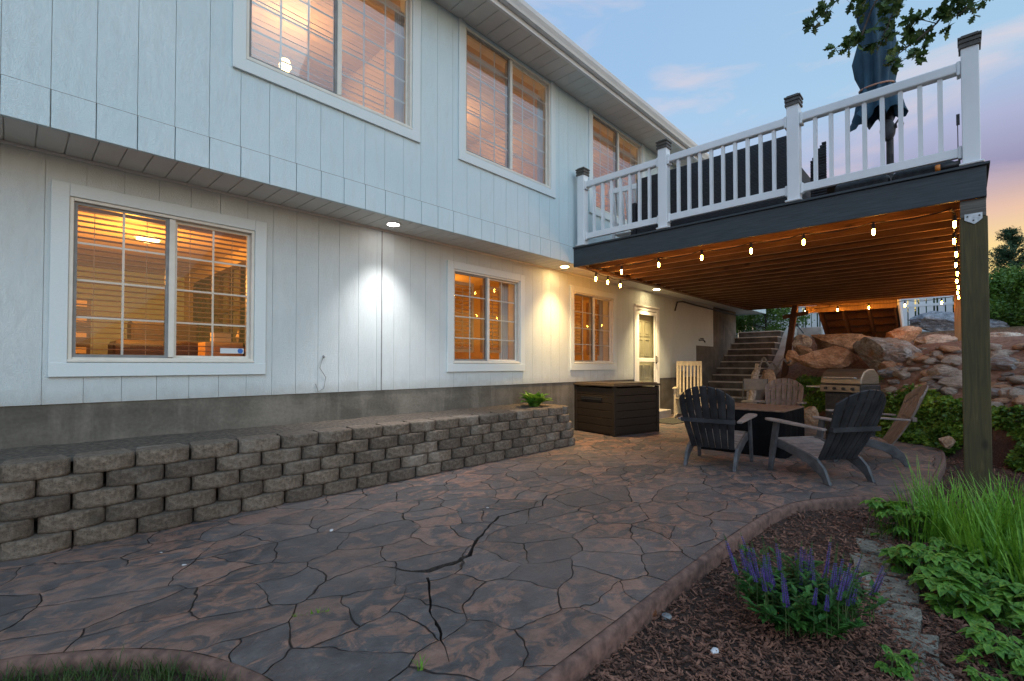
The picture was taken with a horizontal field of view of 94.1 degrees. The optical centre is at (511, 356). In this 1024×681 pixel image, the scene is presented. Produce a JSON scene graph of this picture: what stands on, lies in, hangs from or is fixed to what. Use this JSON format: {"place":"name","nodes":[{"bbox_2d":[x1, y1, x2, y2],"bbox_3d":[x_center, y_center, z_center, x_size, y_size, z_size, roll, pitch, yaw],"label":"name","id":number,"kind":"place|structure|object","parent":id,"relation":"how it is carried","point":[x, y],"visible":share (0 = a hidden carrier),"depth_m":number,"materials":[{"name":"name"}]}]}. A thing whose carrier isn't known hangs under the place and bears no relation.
{"place":"outdoors","nodes":[
{"label":"outdoors","id":0,"kind":"place"},
{"bbox_2d":[0,411,941,680],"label":"patio","id":1,"kind":"structure","parent":0,"point":[530,593],"depth_m":2.73,"materials":[{"name":"stone"}]},
{"bbox_2d":[0,403,574,561],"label":"retaining wall","id":2,"kind":"structure","parent":1,"relation":"on","point":[231,477],"depth_m":3.69,"materials":[{"name":"concrete"}]},
{"bbox_2d":[0,403,540,463],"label":"planter soil","id":3,"kind":"structure","parent":2,"relation":"in","point":[71,450],"depth_m":4.16,"materials":[{"name":"soil"}]},
{"bbox_2d":[520,390,553,406],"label":"hosta plant","id":4,"kind":"object","parent":3,"relation":"on","point":[536,399],"visible":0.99,"depth_m":6.96,"materials":[{"name":"green plant"}]},
{"bbox_2d":[428,504,542,642],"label":"patio crack dirt","id":5,"kind":"structure","parent":1,"relation":"on","point":[430,606],"depth_m":2.38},
{"bbox_2d":[386,471,677,660],"bbox_3d":[0.353,1.240,3.763,1.001,0.040,3.893,-1,-1,32],"label":"patio crack edge","id":6,"kind":"object","parent":1,"relation":"on","point":[435,568],"visible":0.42,"depth_m":2.77,"materials":[{"name":"concrete"}]},
{"bbox_2d":[573,381,660,436],"bbox_3d":[1.826,0.878,8.334,1.150,0.855,1.010,1,-1,-34],"label":"storage box","id":7,"kind":"object","parent":1,"relation":"on","point":[615,408],"visible":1,"depth_m":7.98,"materials":[{"name":"brown plastic"}]},
{"bbox_2d":[659,418,683,423],"bbox_3d":[3.263,1.325,9.759,0.960,0.012,0.600,1,-1,-43],"label":"door mat","id":8,"kind":"object","parent":1,"relation":"on","point":[670,421],"depth_m":9.60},
{"bbox_2d":[672,361,701,416],"bbox_3d":[3.919,0.727,10.591,0.620,1.238,1.005,0,-1,23],"label":"rocking chair","id":9,"kind":"object","parent":1,"relation":"on","point":[677,391],"visible":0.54,"depth_m":10.89,"materials":[{"name":"beige paint"}]},
{"bbox_2d":[678,386,756,471],"bbox_3d":[2.341,0.790,5.505,0.754,0.926,0.963,-1,-1,37],"label":"adirondack chair","id":10,"kind":"object","parent":1,"relation":"on","point":[726,435],"visible":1,"depth_m":5.28,"materials":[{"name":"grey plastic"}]},
{"bbox_2d":[701,403,804,458],"bbox_3d":[3.308,0.980,6.574,1.111,0.585,1.068,-1,-1,43],"label":"fire table","id":11,"kind":"object","parent":1,"relation":"on","point":[761,430],"visible":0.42,"depth_m":6.07,"materials":[{"name":"metal"}]},
{"bbox_2d":[748,363,760,399],"bbox_3d":[5.269,0.732,10.397,0.314,1.148,0.167,0,-1,-8],"label":"stone post","id":12,"kind":"object","parent":1,"relation":"on","point":[754,375],"visible":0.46,"depth_m":10.34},
{"bbox_2d":[741,378,767,403],"bbox_3d":[4.702,0.885,9.255,0.454,0.891,0.491,-1,-1,33],"label":"folding chair","id":13,"kind":"object","parent":1,"relation":"on","point":[754,384],"visible":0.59,"depth_m":9.43,"materials":[{"name":"white plastic"}]},
{"bbox_2d":[753,378,806,405],"bbox_3d":[4.475,0.835,7.908,0.754,0.926,0.963,-1,-1,35],"label":"adirondack chair","id":14,"kind":"object","parent":1,"relation":"on","point":[780,399],"visible":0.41,"depth_m":8.19,"materials":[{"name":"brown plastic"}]},
{"bbox_2d":[765,389,885,485],"bbox_3d":[3.227,0.778,4.856,0.754,0.926,0.963,0,-1,-14],"label":"adirondack chair","id":15,"kind":"object","parent":1,"relation":"on","point":[854,419],"visible":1,"depth_m":4.64,"materials":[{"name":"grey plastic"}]},
{"bbox_2d":[806,369,880,439],"bbox_3d":[4.924,0.736,7.132,0.503,1.095,0.808,0,-1,-25],"label":"gas grill","id":16,"kind":"object","parent":1,"relation":"on","point":[837,385],"visible":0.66,"depth_m":6.94,"materials":[{"name":"silver metal"}]},
{"bbox_2d":[826,394,849,432],"bbox_3d":[4.810,0.852,6.954,0.012,0.573,0.447,0,-1,-25],"label":"cart door","id":17,"kind":"structure","parent":16,"relation":"in","point":[831,399],"depth_m":7.09,"materials":[{"name":"metal"}]},
{"bbox_2d":[826,384,928,466],"bbox_3d":[4.389,0.794,5.735,0.963,0.926,0.754,-1,-1,27],"label":"adirondack chair","id":18,"kind":"object","parent":1,"relation":"on","point":[910,406],"visible":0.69,"depth_m":5.54,"materials":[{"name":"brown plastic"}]},
{"bbox_2d":[0,326,1023,680],"bbox_3d":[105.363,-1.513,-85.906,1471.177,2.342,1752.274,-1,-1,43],"label":"ground","id":19,"kind":"structure","parent":0,"point":[1002,442],"depth_m":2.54,"materials":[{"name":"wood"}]},
{"bbox_2d":[1,641,267,680],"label":"lawn grass","id":20,"kind":"structure","parent":19,"relation":"on","point":[130,669],"depth_m":1.83,"materials":[{"name":"plant"}]},
{"bbox_2d":[0,0,765,520],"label":"house","id":21,"kind":"structure","parent":19,"relation":"on","point":[378,198],"depth_m":5.06,"materials":[{"name":"paint"}]},
{"bbox_2d":[76,299,90,353],"bbox_3d":[-5.687,0.083,6.204,0.410,1.646,0.258,-1,-1,43],"label":"bookcase","id":22,"kind":"object","parent":21,"relation":"on","point":[82,329],"visible":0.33,"depth_m":6.12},
{"bbox_2d":[134,235,160,242],"bbox_3d":[-4.192,-1.337,5.490,0.260,0.059,0.260,-1,-1,43],"label":"ceiling lamp","id":23,"kind":"object","parent":21,"relation":"attached to","point":[146,239],"visible":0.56,"depth_m":5.42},
{"bbox_2d":[108,321,200,357],"bbox_3d":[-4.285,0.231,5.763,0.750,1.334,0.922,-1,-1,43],"label":"sofa","id":24,"kind":"object","parent":21,"relation":"on","point":[187,346],"visible":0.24,"depth_m":5.70,"materials":[{"name":"fabric"}]},
{"bbox_2d":[48,179,266,376],"bbox_3d":[-3.032,-0.576,4.213,0.260,1.490,1.530,-1,-1,43],"label":"window","id":25,"kind":"structure","parent":21,"relation":"in","point":[64,220],"depth_m":4.09,"materials":[{"name":"beige plastic"}]},
{"bbox_2d":[193,262,245,355],"bbox_3d":[-3.916,-0.116,6.400,2.580,2.050,0.055,-1,-1,43],"label":"room divider","id":26,"kind":"object","parent":21,"relation":"on","point":[220,306],"visible":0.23,"depth_m":6.37,"materials":[{"name":"wood"}]},
{"bbox_2d":[198,332,242,355],"bbox_3d":[-3.459,0.269,5.726,0.300,1.256,0.480,-1,-1,43],"label":"sideboard","id":27,"kind":"object","parent":21,"relation":"on","point":[226,345],"visible":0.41,"depth_m":5.59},
{"bbox_2d":[232,0,420,142],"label":"window","id":28,"kind":"structure","parent":21,"relation":"in","point":[405,123],"depth_m":4.86,"materials":[{"name":"beige plastic"}]},
{"bbox_2d":[447,260,524,371],"bbox_3d":[-0.418,-0.525,6.978,0.260,1.490,1.540,-1,-1,43],"label":"window","id":29,"kind":"structure","parent":21,"relation":"in","point":[516,362],"depth_m":6.95,"materials":[{"name":"beige plastic"}]},
{"bbox_2d":[458,17,555,198],"bbox_3d":[-0.084,-3.269,6.603,0.260,1.753,1.900,-1,-1,43],"label":"window","id":30,"kind":"structure","parent":21,"relation":"in","point":[545,184],"depth_m":6.54,"materials":[{"name":"beige plastic"}]},
{"bbox_2d":[570,285,616,369],"bbox_3d":[1.458,-0.488,8.961,0.260,1.490,1.520,-1,-1,43],"label":"window","id":31,"kind":"structure","parent":21,"relation":"in","point":[606,353],"depth_m":9.01,"materials":[{"name":"beige plastic"}]},
{"bbox_2d":[588,107,644,223],"bbox_3d":[1.840,-3.231,8.637,0.260,1.753,1.900,-1,-1,43],"label":"window","id":32,"kind":"structure","parent":21,"relation":"in","point":[636,156],"depth_m":8.55,"materials":[{"name":"beige plastic"}]},
{"bbox_2d":[634,303,659,408],"bbox_3d":[2.909,0.039,10.386,0.198,2.270,1.120,-1,-1,43],"label":"door","id":33,"kind":"structure","parent":21,"relation":"in","point":[646,318],"depth_m":10.49,"materials":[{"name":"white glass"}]},
{"bbox_2d":[0,448,945,680],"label":"patio curb","id":34,"kind":"structure","parent":19,"relation":"on","point":[585,659],"depth_m":1.99,"materials":[{"name":"concrete"}]},
{"bbox_2d":[707,330,783,402],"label":"concrete stairs","id":35,"kind":"structure","parent":19,"relation":"on","point":[747,351],"depth_m":13.26,"materials":[{"name":"concrete"}]},
{"bbox_2d":[736,315,762,335],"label":"bush","id":36,"kind":"object","parent":19,"relation":"on","point":[749,326],"visible":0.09,"depth_m":17.58,"materials":[{"name":"green plant"}]},
{"bbox_2d":[762,369,775,385],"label":"boulder","id":37,"kind":"object","parent":19,"relation":"on","point":[769,375],"visible":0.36,"depth_m":10.32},
{"bbox_2d":[736,307,814,330],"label":"bush","id":38,"kind":"object","parent":19,"relation":"on","point":[770,313],"visible":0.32,"depth_m":16.51,"materials":[{"name":"green plant"}]},
{"bbox_2d":[573,160,992,501],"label":"deck","id":39,"kind":"structure","parent":19,"relation":"on","point":[909,259],"depth_m":6.22,"materials":[{"name":"brown"}]},
{"bbox_2d":[609,183,636,238],"bbox_3d":[1.994,-2.216,7.936,0.558,1.015,0.905,-1,-1,35],"label":"rocking chair","id":40,"kind":"object","parent":39,"relation":"on","point":[625,190],"visible":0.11,"depth_m":7.73,"materials":[{"name":"white paint"}]},
{"bbox_2d":[631,136,810,234],"bbox_3d":[2.912,-2.224,6.820,2.240,0.992,0.850,-1,-1,43],"label":"patio sofa","id":41,"kind":"object","parent":39,"relation":"on","point":[781,152],"visible":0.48,"depth_m":6.32,"materials":[{"name":"wicker"}]},
{"bbox_2d":[586,208,950,273],"bbox_3d":[2.712,-1.343,6.082,4.263,0.195,0.050,-1,-1,44],"label":"string light","id":42,"kind":"object","parent":39,"relation":"hanging from","point":[873,227],"visible":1,"depth_m":5.58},
{"bbox_2d":[575,30,984,245],"bbox_3d":[2.698,-2.356,5.958,4.545,1.226,0.170,-1,-1,43],"label":"deck railing","id":43,"kind":"object","parent":39,"relation":"on","point":[965,69],"visible":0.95,"depth_m":5.40,"materials":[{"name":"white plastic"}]},
{"bbox_2d":[810,141,836,196],"bbox_3d":[4.051,-2.164,5.859,0.547,0.838,0.580,-1,-1,43],"label":"wicker armchair","id":44,"kind":"object","parent":39,"relation":"on","point":[822,163],"visible":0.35,"depth_m":5.77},
{"bbox_2d":[798,296,953,310],"bbox_3d":[8.602,-1.230,11.494,3.146,0.201,0.125,-1,-1,43],"label":"string light","id":45,"kind":"object","parent":39,"relation":"hanging from","point":[878,303],"visible":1,"depth_m":11.34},
{"bbox_2d":[834,0,952,192],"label":"cantilever umbrella","id":46,"kind":"object","parent":39,"relation":"on","point":[870,72],"visible":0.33,"depth_m":5.27,"materials":[{"name":"fabric"}]},
{"bbox_2d":[935,160,960,171],"bbox_3d":[4.154,-1.810,4.543,0.181,0.072,0.072,-1,-1,43],"label":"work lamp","id":47,"kind":"object","parent":39,"relation":"on","point":[945,166],"visible":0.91,"depth_m":4.53,"materials":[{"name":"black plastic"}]},
{"bbox_2d":[951,208,959,298],"bbox_3d":[7.029,-1.315,7.527,0.048,0.182,8.043,-1,-1,43],"label":"string light","id":48,"kind":"object","parent":39,"relation":"hanging from","point":[954,218],"visible":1,"depth_m":6.01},
{"bbox_2d":[746,327,822,403],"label":"cheek wall","id":49,"kind":"structure","parent":19,"relation":"on","point":[779,355],"depth_m":13.56,"materials":[{"name":"concrete"}]},
{"bbox_2d":[785,350,798,365],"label":"boulder","id":50,"kind":"object","parent":19,"relation":"on","point":[790,354],"visible":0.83,"depth_m":10.54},
{"bbox_2d":[792,334,811,347],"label":"boulder","id":51,"kind":"object","parent":19,"relation":"on","point":[802,340],"visible":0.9,"depth_m":11.29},
{"bbox_2d":[795,345,811,354],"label":"boulder","id":52,"kind":"object","parent":19,"relation":"on","point":[801,350],"visible":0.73,"depth_m":10.91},
{"bbox_2d":[724,532,889,640],"bbox_3d":[1.366,1.072,2.252,0.642,0.445,0.644,-1,-1,43],"label":"salvia plant","id":53,"kind":"object","parent":19,"relation":"on","point":[803,598],"visible":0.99,"depth_m":2.15,"materials":[{"name":"green plant"}]},
{"bbox_2d":[804,406,818,425],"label":"boulder","id":54,"kind":"object","parent":19,"relation":"on","point":[810,412],"visible":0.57,"depth_m":9.08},
{"bbox_2d":[791,346,859,369],"bbox_3d":[6.859,0.035,10.335,1.466,0.523,0.807,0,-1,2],"label":"boulder","id":55,"kind":"object","parent":19,"relation":"on","point":[834,357],"visible":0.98,"depth_m":10.15,"materials":[{"name":"stone"}]},
{"bbox_2d":[770,374,882,412],"bbox_3d":[6.327,0.907,10.135,1.288,1.085,2.626,0,-1,0],"label":"ivy bush","id":56,"kind":"object","parent":19,"relation":"on","point":[805,381],"visible":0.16,"depth_m":10.06,"materials":[{"name":"green plant"}]},
{"bbox_2d":[758,357,790,369],"bbox_3d":[5.565,0.152,10.099,0.688,0.284,0.342,0,-1,0],"label":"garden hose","id":57,"kind":"object","parent":56,"relation":"on","point":[773,364],"visible":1,"depth_m":10.07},
{"bbox_2d":[811,334,869,352],"bbox_3d":[8.065,-0.281,11.589,1.614,0.512,0.882,0,-1,5],"label":"boulder","id":58,"kind":"object","parent":19,"relation":"on","point":[846,341],"visible":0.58,"depth_m":11.26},
{"bbox_2d":[736,295,953,337],"bbox_3d":[11.325,-1.246,16.843,7.480,1.420,0.120,-1,-1,43],"label":"picket fence","id":59,"kind":"object","parent":19,"relation":"on","point":[930,304],"visible":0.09,"depth_m":15.31,"materials":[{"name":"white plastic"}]},
{"bbox_2d":[805,299,904,336],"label":"deck stairs","id":60,"kind":"structure","parent":19,"relation":"on","point":[847,318],"depth_m":12.44,"materials":[{"name":"brown wood"}]},
{"bbox_2d":[856,538,893,556],"bbox_3d":[2.497,1.325,3.256,0.242,0.071,0.321,-1,-1,34],"label":"flagstone","id":61,"kind":"object","parent":19,"relation":"on","point":[871,546],"visible":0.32,"depth_m":3.25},
{"bbox_2d":[849,552,908,577],"bbox_3d":[2.293,1.321,2.985,0.275,0.075,0.353,-1,-1,30],"label":"flagstone","id":62,"kind":"object","parent":19,"relation":"on","point":[869,566],"visible":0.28,"depth_m":2.96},
{"bbox_2d":[862,528,895,541],"bbox_3d":[2.694,1.341,3.508,0.209,0.072,0.341,-1,-1,43],"label":"flagstone","id":63,"kind":"object","parent":19,"relation":"on","point":[876,531],"visible":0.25,"depth_m":3.51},
{"bbox_2d":[853,337,921,369],"bbox_3d":[7.748,0.093,9.820,1.414,0.976,1.044,0,-1,-19],"label":"boulder","id":64,"kind":"object","parent":19,"relation":"on","point":[873,352],"visible":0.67,"depth_m":9.46,"materials":[{"name":"stone"}]},
{"bbox_2d":[878,360,896,369],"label":"rubble stone","id":65,"kind":"object","parent":19,"relation":"on","point":[885,364],"visible":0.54,"depth_m":9.34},
{"bbox_2d":[859,572,919,605],"bbox_3d":[2.098,1.313,2.670,0.289,0.064,0.329,-1,-1,43],"label":"flagstone","id":66,"kind":"object","parent":19,"relation":"on","point":[899,588],"visible":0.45,"depth_m":2.63,"materials":[{"name":"stone"}]},
{"bbox_2d":[877,366,903,377],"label":"boulder","id":67,"kind":"object","parent":19,"relation":"on","point":[889,374],"visible":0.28,"depth_m":9.02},
{"bbox_2d":[825,383,962,444],"bbox_3d":[6.194,0.930,7.885,0.847,0.992,2.146,0,-1,-1],"label":"ivy bush","id":68,"kind":"object","parent":19,"relation":"on","point":[932,402],"visible":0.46,"depth_m":7.20,"materials":[{"name":"green plant"}]},
{"bbox_2d":[802,0,990,74],"bbox_3d":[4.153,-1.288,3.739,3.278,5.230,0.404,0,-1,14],"label":"oak tree","id":69,"kind":"object","parent":19,"relation":"on","point":[910,34],"visible":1,"depth_m":3.99,"materials":[{"name":"green plant"}]},
{"bbox_2d":[859,497,938,542],"bbox_3d":[2.810,1.190,3.450,0.421,0.280,0.412,0,-1,-16],"label":"creeper plant","id":70,"kind":"object","parent":19,"relation":"on","point":[894,529],"visible":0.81,"depth_m":3.43,"materials":[{"name":"green plant"}]},
{"bbox_2d":[875,601,922,632],"bbox_3d":[1.925,1.315,2.380,0.192,0.059,0.338,-1,-1,43],"label":"flagstone","id":71,"kind":"object","parent":19,"relation":"on","point":[913,615],"visible":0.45,"depth_m":2.37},
{"bbox_2d":[874,644,924,680],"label":"creeper plant","id":72,"kind":"object","parent":19,"relation":"on","point":[903,667],"visible":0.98,"depth_m":1.90,"materials":[{"name":"green plant"}]},
{"bbox_2d":[885,326,921,341],"bbox_3d":[9.722,-0.537,11.832,0.940,0.442,0.575,0,-1,-12],"label":"boulder","id":73,"kind":"object","parent":19,"relation":"on","point":[909,333],"visible":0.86,"depth_m":11.60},
{"bbox_2d":[897,372,910,379],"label":"rubble stone","id":74,"kind":"object","parent":19,"relation":"on","point":[903,375],"visible":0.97,"depth_m":8.62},
{"bbox_2d":[892,628,939,662],"bbox_3d":[1.802,1.307,2.129,0.176,0.074,0.256,-1,-1,43],"label":"flagstone","id":75,"kind":"object","parent":19,"relation":"on","point":[927,648],"visible":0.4,"depth_m":2.14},
{"bbox_2d":[912,355,929,362],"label":"rubble stone","id":76,"kind":"object","parent":19,"relation":"on","point":[919,359],"visible":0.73,"depth_m":8.79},
{"bbox_2d":[878,539,982,585],"bbox_3d":[2.478,1.218,2.827,0.480,0.212,0.514,-1,-1,43],"label":"creeper plant","id":77,"kind":"object","parent":19,"relation":"on","point":[903,555],"visible":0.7,"depth_m":2.79,"materials":[{"name":"green plant"}]},
{"bbox_2d":[907,297,953,322],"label":"hedge bush","id":78,"kind":"object","parent":19,"relation":"on","point":[933,306],"visible":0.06,"depth_m":15.97,"materials":[{"name":"green plant"}]},
{"bbox_2d":[907,657,954,680],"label":"flagstone","id":79,"kind":"object","parent":19,"relation":"on","point":[942,677],"visible":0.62,"depth_m":1.92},
{"bbox_2d":[913,334,957,345],"bbox_3d":[9.401,-0.209,10.577,0.750,0.596,0.653,-1,-1,43],"label":"boulder","id":80,"kind":"object","parent":19,"relation":"on","point":[935,338],"visible":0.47,"depth_m":10.47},
{"bbox_2d":[895,453,979,509],"bbox_3d":[3.365,1.071,3.863,0.474,0.525,0.548,0,-1,-13],"label":"grass clump","id":81,"kind":"object","parent":19,"relation":"on","point":[917,488],"visible":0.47,"depth_m":3.93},
{"bbox_2d":[925,365,958,376],"bbox_3d":[7.273,0.277,8.023,0.440,0.267,0.496,0,-1,-5],"label":"rubble stone","id":82,"kind":"object","parent":19,"relation":"on","point":[941,370],"visible":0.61,"depth_m":7.91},
{"bbox_2d":[875,477,1014,550],"bbox_3d":[3.070,1.079,3.297,0.873,0.477,0.791,0,-1,-8],"label":"grass clump","id":83,"kind":"object","parent":19,"relation":"on","point":[930,529],"visible":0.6,"depth_m":3.30,"materials":[{"name":"plant"}]},
{"bbox_2d":[938,436,955,448],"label":"boulder","id":84,"kind":"object","parent":19,"relation":"on","point":[947,442],"visible":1,"depth_m":6.35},
{"bbox_2d":[940,386,957,394],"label":"rubble stone","id":85,"kind":"object","parent":19,"relation":"on","point":[948,390],"visible":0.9,"depth_m":7.35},
{"bbox_2d":[938,377,961,389],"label":"rubble stone","id":86,"kind":"object","parent":19,"relation":"on","point":[954,382],"visible":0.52,"depth_m":7.38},
{"bbox_2d":[939,345,960,352],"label":"rubble stone","id":87,"kind":"object","parent":19,"relation":"on","point":[948,349],"visible":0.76,"depth_m":8.76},
{"bbox_2d":[941,355,961,364],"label":"rubble stone","id":88,"kind":"object","parent":19,"relation":"on","point":[949,359],"visible":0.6,"depth_m":8.22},
{"bbox_2d":[949,370,961,376],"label":"rubble stone","id":89,"kind":"object","parent":19,"relation":"on","point":[956,373],"visible":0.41,"depth_m":7.60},
{"bbox_2d":[909,311,1009,331],"bbox_3d":[11.828,-0.853,12.700,2.325,0.719,1.091,0,-1,1],"label":"boulder","id":90,"kind":"object","parent":19,"relation":"on","point":[932,321],"visible":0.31,"depth_m":12.43,"materials":[{"name":"stone"}]},
{"bbox_2d":[905,560,1023,630],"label":"creeper plant","id":91,"kind":"object","parent":19,"relation":"on","point":[950,580],"visible":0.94,"depth_m":2.42,"materials":[{"name":"green plant"}]},
{"bbox_2d":[916,491,1023,582],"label":"grass clump","id":92,"kind":"object","parent":19,"relation":"on","point":[995,550],"visible":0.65,"depth_m":2.84,"materials":[{"name":"plant"}]},
{"bbox_2d":[919,403,1023,471],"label":"ivy bush","id":93,"kind":"object","parent":19,"relation":"on","point":[950,421],"visible":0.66,"depth_m":6.15,"materials":[{"name":"green plant"}]},
{"bbox_2d":[929,537,1020,583],"bbox_3d":[2.781,1.227,2.848,0.447,0.183,0.500,-1,-1,43],"label":"creeper plant","id":94,"kind":"object","parent":19,"relation":"on","point":[991,570],"visible":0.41,"depth_m":2.75,"materials":[{"name":"green plant"}]},
{"bbox_2d":[932,469,1023,547],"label":"grass clump","id":95,"kind":"object","parent":19,"relation":"on","point":[1006,509],"visible":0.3,"depth_m":3.32,"materials":[{"name":"plant"}]},
{"bbox_2d":[952,644,1023,680],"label":"creeper plant","id":96,"kind":"object","parent":19,"relation":"on","point":[970,670],"visible":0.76,"depth_m":1.92,"materials":[{"name":"green plant"}]},
{"bbox_2d":[954,465,1023,524],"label":"grass clump","id":97,"kind":"object","parent":19,"relation":"on","point":[1015,495],"visible":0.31,"depth_m":3.72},
{"bbox_2d":[956,615,1023,675],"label":"creeper plant","id":98,"kind":"object","parent":19,"relation":"on","point":[977,631],"visible":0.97,"depth_m":2.04,"materials":[{"name":"green plant"}]},
{"bbox_2d":[990,350,1008,357],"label":"rubble stone","id":99,"kind":"object","parent":19,"relation":"on","point":[998,353],"visible":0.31,"depth_m":7.49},
{"bbox_2d":[991,397,1010,403],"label":"rubble stone","id":100,"kind":"object","parent":19,"relation":"on","point":[1004,400],"visible":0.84,"depth_m":6.39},
{"bbox_2d":[983,517,1023,584],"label":"grass clump","id":101,"kind":"object","parent":19,"relation":"on","point":[1017,571],"visible":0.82,"depth_m":2.62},
{"bbox_2d":[991,355,1017,370],"bbox_3d":[7.506,0.122,7.312,0.322,0.268,0.378,1,-1,-26],"label":"rubble stone","id":102,"kind":"object","parent":19,"relation":"on","point":[1002,363],"visible":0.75,"depth_m":7.21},
{"bbox_2d":[989,268,1020,314],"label":"bush","id":103,"kind":"object","parent":19,"relation":"on","point":[996,285],"visible":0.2,"depth_m":13.81,"materials":[{"name":"green plant"}]},
{"bbox_2d":[987,588,1023,637],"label":"creeper plant","id":104,"kind":"object","parent":19,"relation":"on","point":[999,591],"visible":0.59,"depth_m":2.26,"materials":[{"name":"green plant"}]},
{"bbox_2d":[989,266,1023,326],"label":"bush","id":105,"kind":"object","parent":19,"relation":"on","point":[999,311],"visible":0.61,"depth_m":12.58,"materials":[{"name":"green plant"}]},
{"bbox_2d":[989,226,1023,273],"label":"spruce tree","id":106,"kind":"object","parent":19,"relation":"on","point":[1002,255],"visible":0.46,"depth_m":26.98,"materials":[{"name":"green plant"}]},
{"bbox_2d":[989,262,1023,308],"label":"bush","id":107,"kind":"object","parent":19,"relation":"on","point":[1011,268],"visible":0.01,"depth_m":17.92,"materials":[{"name":"green plant"}]},
{"bbox_2d":[990,332,1023,336],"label":"boulder","id":108,"kind":"object","parent":19,"relation":"on","point":[1002,334],"visible":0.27,"depth_m":9.64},
{"bbox_2d":[1005,387,1023,398],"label":"rubble stone","id":109,"kind":"object","parent":19,"relation":"on","point":[1013,392],"visible":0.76,"depth_m":6.36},
{"bbox_2d":[1006,375,1023,383],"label":"rubble stone","id":110,"kind":"object","parent":19,"relation":"on","point":[1017,379],"visible":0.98,"depth_m":6.69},
{"bbox_2d":[1012,395,1023,406],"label":"rubble stone","id":111,"kind":"object","parent":19,"relation":"on","point":[1018,400],"visible":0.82,"depth_m":6.06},
{"bbox_2d":[524,0,1023,328],"label":"sky","id":112,"kind":"structure","parent":0,"point":[714,69],"materials":[{"name":"blue"}]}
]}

